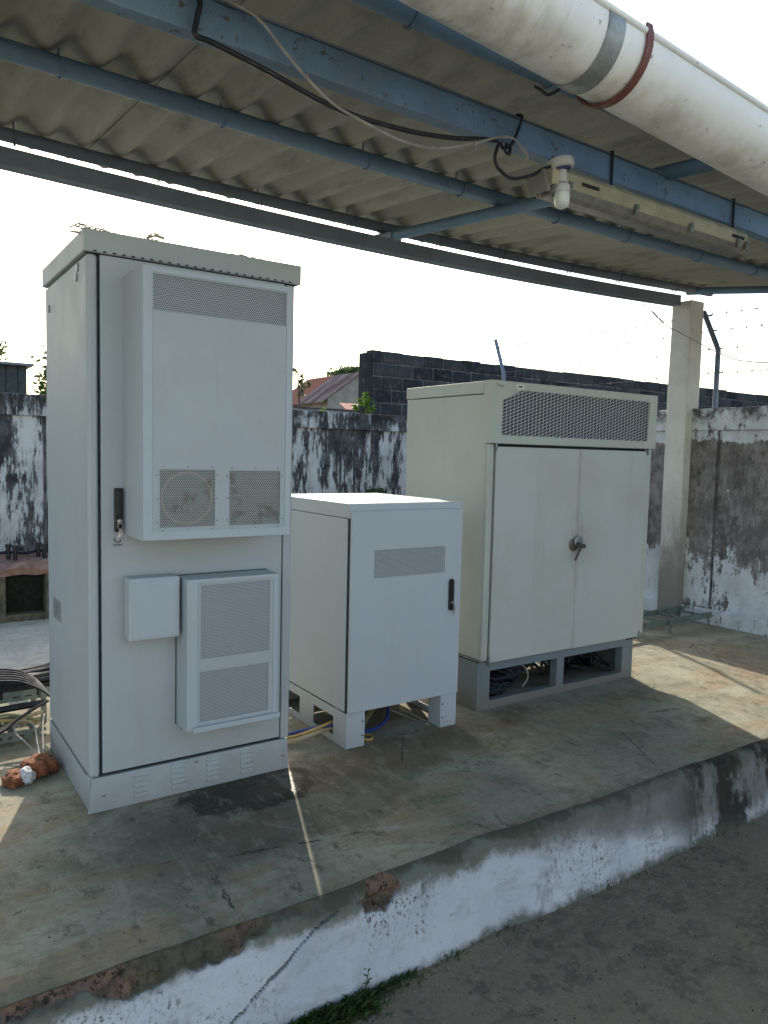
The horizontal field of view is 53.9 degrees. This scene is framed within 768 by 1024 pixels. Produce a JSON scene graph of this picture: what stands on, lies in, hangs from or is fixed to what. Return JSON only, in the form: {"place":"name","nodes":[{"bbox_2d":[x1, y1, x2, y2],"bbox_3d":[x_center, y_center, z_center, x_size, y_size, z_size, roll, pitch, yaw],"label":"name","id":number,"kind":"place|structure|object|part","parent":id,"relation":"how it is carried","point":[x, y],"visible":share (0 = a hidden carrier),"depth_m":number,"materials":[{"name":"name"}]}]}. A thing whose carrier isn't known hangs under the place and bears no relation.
{"place":"outdoors","nodes":[
{"label":"outdoors","id":0,"kind":"place"},
{"bbox_2d":[0,361,33,393],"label":"shed","id":1,"kind":"structure","parent":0,"point":[13,377],"depth_m":9.65,"materials":[{"name":"grey metal"}]},
{"bbox_2d":[293,406,356,412],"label":"garden wall","id":2,"kind":"structure","parent":0,"point":[326,409],"depth_m":12.21,"materials":[{"name":"grey concrete"}]},
{"bbox_2d":[293,372,358,408],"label":"house","id":3,"kind":"structure","parent":0,"point":[333,392],"depth_m":31.25,"materials":[{"name":"paint"}]},
{"bbox_2d":[339,403,357,409],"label":"shed","id":4,"kind":"structure","parent":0,"point":[346,406],"depth_m":19.93,"materials":[{"name":"paint"}]},
{"bbox_2d":[0,0,767,394],"label":"sky","id":5,"kind":"structure","parent":0,"point":[425,309],"materials":[{"name":"white"}]},
{"bbox_2d":[335,813,767,1023],"bbox_3d":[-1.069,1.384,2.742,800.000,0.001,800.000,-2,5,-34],"label":"ground","id":6,"kind":"structure","parent":0,"point":[661,954],"depth_m":2.44,"materials":[{"name":"grey concrete"}]},
{"bbox_2d":[0,335,8,360],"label":"tree","id":7,"kind":"object","parent":6,"relation":"on","point":[2,352],"visible":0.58,"depth_m":12.87,"materials":[{"name":"green plant"}]},
{"bbox_2d":[30,345,46,394],"bbox_3d":[-5.638,-1.163,12.983,0.784,3.315,1.130,-2,5,-34],"label":"tree","id":8,"kind":"object","parent":6,"relation":"on","point":[42,386],"visible":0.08,"depth_m":12.84,"materials":[{"name":"green plant"}]},
{"bbox_2d":[0,392,406,550],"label":"perimeter wall","id":9,"kind":"structure","parent":6,"relation":"on","point":[337,452],"depth_m":7.80,"materials":[{"name":"white paint"}]},
{"bbox_2d":[293,368,311,406],"bbox_3d":[-2.205,-1.857,19.891,0.608,3.801,0.302,-2,5,-34],"label":"tree","id":10,"kind":"object","parent":6,"relation":"on","point":[301,387],"visible":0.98,"depth_m":19.73,"materials":[{"name":"green plant"}]},
{"bbox_2d":[316,361,358,377],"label":"tree","id":11,"kind":"object","parent":6,"relation":"on","point":[346,370],"visible":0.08,"depth_m":44.99,"materials":[{"name":"green plant"}]},
{"bbox_2d":[351,391,375,413],"bbox_3d":[-0.320,-0.516,11.212,0.378,2.535,0.291,4,5,32],"label":"plant","id":12,"kind":"object","parent":6,"relation":"on","point":[365,401],"visible":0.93,"depth_m":11.12,"materials":[{"name":"green plant"}]},
{"bbox_2d":[361,968,372,995],"bbox_3d":[-0.052,1.396,2.239,0.035,0.100,0.033,2,4,12],"label":"weed","id":13,"kind":"object","parent":6,"relation":"on","point":[367,983],"visible":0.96,"depth_m":2.24,"materials":[{"name":"green plant"}]},
{"bbox_2d":[0,610,767,1023],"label":"platform","id":14,"kind":"structure","parent":6,"relation":"on","point":[578,794],"depth_m":2.66,"materials":[{"name":"concrete"}]},
{"bbox_2d":[0,715,45,743],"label":"cable ladder","id":15,"kind":"object","parent":14,"relation":"on","point":[11,735],"visible":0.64,"depth_m":3.34,"materials":[{"name":"metal"}]},
{"bbox_2d":[0,719,37,723],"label":"loose cable","id":16,"kind":"object","parent":15,"relation":"on","point":[9,721],"visible":0.77,"depth_m":3.38,"materials":[{"name":"yellow plastic"}]},
{"bbox_2d":[0,713,38,721],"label":"loose cable","id":17,"kind":"object","parent":15,"relation":"on","point":[18,715],"visible":0.91,"depth_m":3.37,"materials":[{"name":"plastic"}]},
{"bbox_2d":[0,710,42,730],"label":"loose cable","id":18,"kind":"object","parent":15,"relation":"on","point":[30,715],"visible":0.7,"depth_m":3.40,"materials":[{"name":"beige plastic"}]},
{"bbox_2d":[0,699,48,733],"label":"ground cable","id":19,"kind":"object","parent":15,"relation":"on","point":[34,705],"visible":1,"depth_m":3.42,"materials":[{"name":"black plastic"}]},
{"bbox_2d":[0,542,48,622],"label":"concrete block","id":20,"kind":"structure","parent":14,"relation":"on","point":[24,587],"depth_m":5.75,"materials":[{"name":"grey concrete"}]},
{"bbox_2d":[0,549,47,554],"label":"ground cable","id":21,"kind":"object","parent":20,"relation":"on","point":[22,553],"visible":0.58,"depth_m":6.02,"materials":[{"name":"black plastic"}]},
{"bbox_2d":[0,686,49,722],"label":"cable ladder","id":22,"kind":"object","parent":14,"relation":"on","point":[16,697],"visible":0.41,"depth_m":3.56,"materials":[{"name":"metal"}]},
{"bbox_2d":[0,662,49,692],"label":"cable bundle","id":23,"kind":"object","parent":22,"relation":"on","point":[41,673],"visible":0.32,"depth_m":3.56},
{"bbox_2d":[0,668,49,696],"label":"cable bundle","id":24,"kind":"object","parent":23,"relation":"on","point":[13,675],"visible":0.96,"depth_m":3.42,"materials":[{"name":"grey plastic"}]},
{"bbox_2d":[14,720,39,753],"bbox_3d":[-1.510,0.958,3.204,0.086,0.097,0.205,-2,5,-34],"label":"loose cable","id":25,"kind":"object","parent":14,"relation":"on","point":[26,743],"visible":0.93,"depth_m":3.23,"materials":[{"name":"white plastic"}]},
{"bbox_2d":[1,752,59,788],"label":"broken brick","id":26,"kind":"object","parent":14,"relation":"on","point":[36,766],"visible":1,"depth_m":2.98,"materials":[{"name":"orange brick"}]},
{"bbox_2d":[42,713,44,752],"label":"loose cable","id":27,"kind":"object","parent":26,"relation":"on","point":[43,733],"visible":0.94,"depth_m":3.25,"materials":[{"name":"white plastic"}]},
{"bbox_2d":[42,228,300,814],"bbox_3d":[-0.840,0.036,3.064,0.822,2.050,0.980,-2,5,-34],"label":"telecom cabinet","id":28,"kind":"object","parent":14,"relation":"on","point":[169,373],"visible":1,"depth_m":2.73,"materials":[{"name":"metal"}]},
{"bbox_2d":[69,222,125,233],"bbox_3d":[-1.000,-0.977,2.627,0.103,0.032,0.198,5,6,41],"label":"dry straw","id":29,"kind":"object","parent":28,"relation":"on","point":[79,224],"visible":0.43,"depth_m":2.59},
{"bbox_2d":[145,232,165,240],"bbox_3d":[-0.815,-0.981,2.704,0.102,0.031,0.112,-2,5,-34],"label":"dry straw","id":30,"kind":"object","parent":28,"relation":"on","point":[152,235],"visible":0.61,"depth_m":2.68,"materials":[{"name":"beige plant"}]},
{"bbox_3d":[-0.704,0.023,2.852,0.701,1.827,0.012,-2,5,-34],"label":"door","id":31,"kind":"part","parent":28,"relation":"part of","materials":[{"name":"paint"}]},
{"bbox_2d":[230,253,285,262],"bbox_3d":[-0.515,-0.994,2.992,0.291,0.032,0.136,-2,5,-34],"label":"dry straw","id":32,"kind":"object","parent":28,"relation":"on","point":[256,256],"visible":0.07,"depth_m":2.95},
{"bbox_2d":[286,720,332,738],"bbox_3d":[-0.271,0.962,3.593,0.200,0.142,0.699,5,6,42],"label":"floor cable","id":33,"kind":"object","parent":14,"relation":"on","point":[310,730],"visible":0.37,"depth_m":3.43,"materials":[{"name":"yellow rubber"}]},
{"bbox_2d":[287,710,371,743],"bbox_3d":[-0.237,0.968,3.587,0.153,0.136,0.764,5,6,42],"label":"floor cable","id":34,"kind":"object","parent":14,"relation":"on","point":[309,735],"visible":0.35,"depth_m":3.41,"materials":[{"name":"beige plastic"}]},
{"bbox_2d":[288,706,389,735],"bbox_3d":[-0.213,0.958,3.585,0.787,0.154,0.266,-2,6,-41],"label":"floor cable","id":35,"kind":"object","parent":14,"relation":"on","point":[381,724],"visible":0.54,"depth_m":3.54,"materials":[{"name":"rubber"}]},
{"bbox_2d":[364,733,373,740],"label":"floor cable","id":36,"kind":"object","parent":14,"relation":"on","point":[369,739],"visible":0.77,"depth_m":3.47,"materials":[{"name":"beige plastic"}]},
{"bbox_2d":[364,709,374,726],"bbox_3d":[-0.081,0.956,3.667,0.089,0.152,0.384,4,5,30],"label":"floor cable","id":37,"kind":"object","parent":14,"relation":"on","point":[369,715],"visible":0.25,"depth_m":3.63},
{"bbox_2d":[288,493,462,748],"bbox_3d":[-0.096,0.476,3.788,0.630,1.096,0.779,-2,5,-34],"label":"telecom cabinet","id":38,"kind":"object","parent":14,"relation":"on","point":[375,582],"visible":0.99,"depth_m":3.49,"materials":[{"name":"metal"}]},
{"bbox_3d":[0.106,0.438,3.487,0.622,0.900,0.018,-2,5,-34],"label":"door","id":39,"kind":"part","parent":38,"relation":"part of","materials":[{"name":"paint"}]},
{"bbox_2d":[364,486,386,493],"bbox_3d":[-0.092,0.207,8.173,0.363,0.969,0.507,5,6,39],"label":"plant","id":40,"kind":"object","parent":14,"relation":"on","point":[380,490],"visible":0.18,"depth_m":8.14,"materials":[{"name":"green plant"}]},
{"bbox_2d":[390,709,429,725],"bbox_3d":[0.129,1.011,3.757,0.249,0.042,0.050,4,5,32],"label":"floor cable","id":41,"kind":"object","parent":14,"relation":"on","point":[421,722],"visible":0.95,"depth_m":3.75,"materials":[{"name":"grey plastic"}]},
{"bbox_2d":[475,662,534,694],"bbox_3d":[0.645,0.878,4.269,0.566,0.230,0.300,-2,5,-34],"label":"coiled cable","id":42,"kind":"object","parent":14,"relation":"on","point":[497,685],"visible":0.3,"depth_m":4.13,"materials":[{"name":"black plastic"}]},
{"bbox_2d":[405,380,657,710],"bbox_3d":[0.861,0.146,4.471,1.317,1.695,0.761,-2,5,-34],"label":"battery cabinet","id":43,"kind":"object","parent":14,"relation":"on","point":[547,486],"visible":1,"depth_m":4.10,"materials":[{"name":"grey metal"}]},
{"bbox_2d":[522,665,528,686],"bbox_3d":[0.769,0.896,4.168,0.068,0.145,0.014,0,5,-21],"label":"thin wire","id":44,"kind":"object","parent":43,"relation":"hanging from","point":[527,675],"visible":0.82,"depth_m":4.17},
{"bbox_3d":[0.809,0.217,4.046,0.622,1.116,0.020,-2,5,-34],"label":"door","id":45,"kind":"part","parent":43,"relation":"part of","materials":[{"name":"beige paint"}]},
{"bbox_3d":[1.306,0.204,4.382,0.574,1.119,0.018,-2,5,-34],"label":"door","id":46,"kind":"part","parent":43,"relation":"part of","materials":[{"name":"beige paint"}]},
{"bbox_2d":[533,651,608,675],"bbox_3d":[1.017,0.840,4.866,0.790,0.231,0.896,-2,5,-34],"label":"cable bundle","id":47,"kind":"object","parent":14,"relation":"on","point":[574,660],"visible":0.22,"depth_m":4.58,"materials":[{"name":"black rubber"}]},
{"bbox_2d":[642,606,711,632],"bbox_3d":[1.866,0.868,5.738,1.700,0.108,0.295,-2,5,-34],"label":"cable ladder","id":48,"kind":"object","parent":14,"relation":"on","point":[676,618],"visible":0.48,"depth_m":6.00,"materials":[{"name":"metal"}]},
{"bbox_2d":[657,300,703,617],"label":"pillar","id":49,"kind":"structure","parent":14,"relation":"on","point":[684,376],"depth_m":6.27,"materials":[{"name":"paint"}]},
{"bbox_2d":[0,0,767,306],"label":"canopy","id":50,"kind":"object","parent":49,"relation":"on","point":[155,90],"visible":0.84,"depth_m":3.20,"materials":[{"name":"grey metal"}]},
{"bbox_2d":[191,0,498,142],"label":"power cable","id":51,"kind":"object","parent":50,"relation":"attached to","point":[252,63],"visible":1,"depth_m":2.07,"materials":[{"name":"black rubber"}]},
{"bbox_2d":[224,0,528,167],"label":"lighting cable","id":52,"kind":"object","parent":50,"relation":"hanging from","point":[299,69],"visible":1,"depth_m":2.16,"materials":[{"name":"grey plastic"}]},
{"bbox_2d":[493,113,550,180],"bbox_3d":[0.459,-1.221,2.535,0.271,0.244,0.061,-2,5,-34],"label":"lamp cable","id":53,"kind":"object","parent":50,"relation":"attached to","point":[506,152],"visible":1,"depth_m":2.49,"materials":[{"name":"black plastic"}]},
{"bbox_2d":[547,155,574,208],"bbox_3d":[0.608,-1.135,2.612,0.094,0.168,0.094,-2,5,-34],"label":"lamp holder","id":54,"kind":"object","parent":50,"relation":"hanging from","point":[563,164],"visible":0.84,"depth_m":2.59,"materials":[{"name":"white plastic"}]},
{"bbox_2d":[398,0,767,196],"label":"rain gutter","id":55,"kind":"object","parent":50,"relation":"attached to","point":[608,56],"visible":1,"depth_m":2.11,"materials":[{"name":"plastic"}]},
{"bbox_2d":[525,150,748,256],"bbox_3d":[1.022,-1.225,2.938,1.234,0.260,0.141,-2,5,-34],"label":"batten light","id":56,"kind":"object","parent":50,"relation":"hanging from","point":[599,199],"visible":0.98,"depth_m":2.86,"materials":[{"name":"plastic"}]},
{"bbox_2d":[643,304,767,362],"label":"drop wire","id":57,"kind":"object","parent":50,"relation":"attached to","point":[698,342],"visible":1,"depth_m":6.01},
{"bbox_2d":[6,684,767,1021],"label":"grit","id":58,"kind":"object","parent":6,"relation":"on","point":[540,920],"visible":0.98,"depth_m":2.62,"materials":[{"name":"grey stone"}]},
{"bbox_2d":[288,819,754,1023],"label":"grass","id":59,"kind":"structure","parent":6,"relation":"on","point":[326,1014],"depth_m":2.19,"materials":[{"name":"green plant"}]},
{"bbox_2d":[643,406,767,636],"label":"perimeter wall","id":60,"kind":"structure","parent":6,"relation":"on","point":[726,569],"depth_m":6.06,"materials":[{"name":"grey concrete"}]},
{"bbox_2d":[494,339,505,380],"bbox_3d":[1.269,-1.447,8.296,0.048,0.908,0.215,-2,5,-34],"label":"fence post","id":61,"kind":"object","parent":60,"relation":"on","point":[497,347],"visible":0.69,"depth_m":8.26,"materials":[{"name":"metal"}]},
{"bbox_2d":[703,310,721,407],"bbox_3d":[2.683,-1.231,6.209,0.048,0.859,0.215,-2,5,-34],"label":"fence post","id":62,"kind":"object","parent":60,"relation":"on","point":[717,347],"visible":0.98,"depth_m":6.16,"materials":[{"name":"metal"}]},
{"bbox_2d":[501,307,767,346],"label":"barbed wire","id":63,"kind":"object","parent":62,"relation":"attached to","point":[741,310],"visible":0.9,"depth_m":6.79,"materials":[{"name":"grey metal"}]},
{"bbox_2d":[503,323,767,358],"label":"barbed wire","id":64,"kind":"object","parent":62,"relation":"attached to","point":[746,327],"visible":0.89,"depth_m":6.85,"materials":[{"name":"grey metal"}]},
{"bbox_2d":[508,344,767,372],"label":"barbed wire","id":65,"kind":"object","parent":62,"relation":"attached to","point":[578,365],"visible":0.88,"depth_m":6.96,"materials":[{"name":"grey metal"}]},
{"bbox_2d":[566,369,767,386],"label":"barbed wire","id":66,"kind":"object","parent":62,"relation":"attached to","point":[665,377],"visible":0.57,"depth_m":6.63,"materials":[{"name":"grey metal"}]},
{"bbox_2d":[358,350,767,415],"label":"block wall","id":67,"kind":"structure","parent":0,"point":[387,380],"depth_m":12.40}
]}

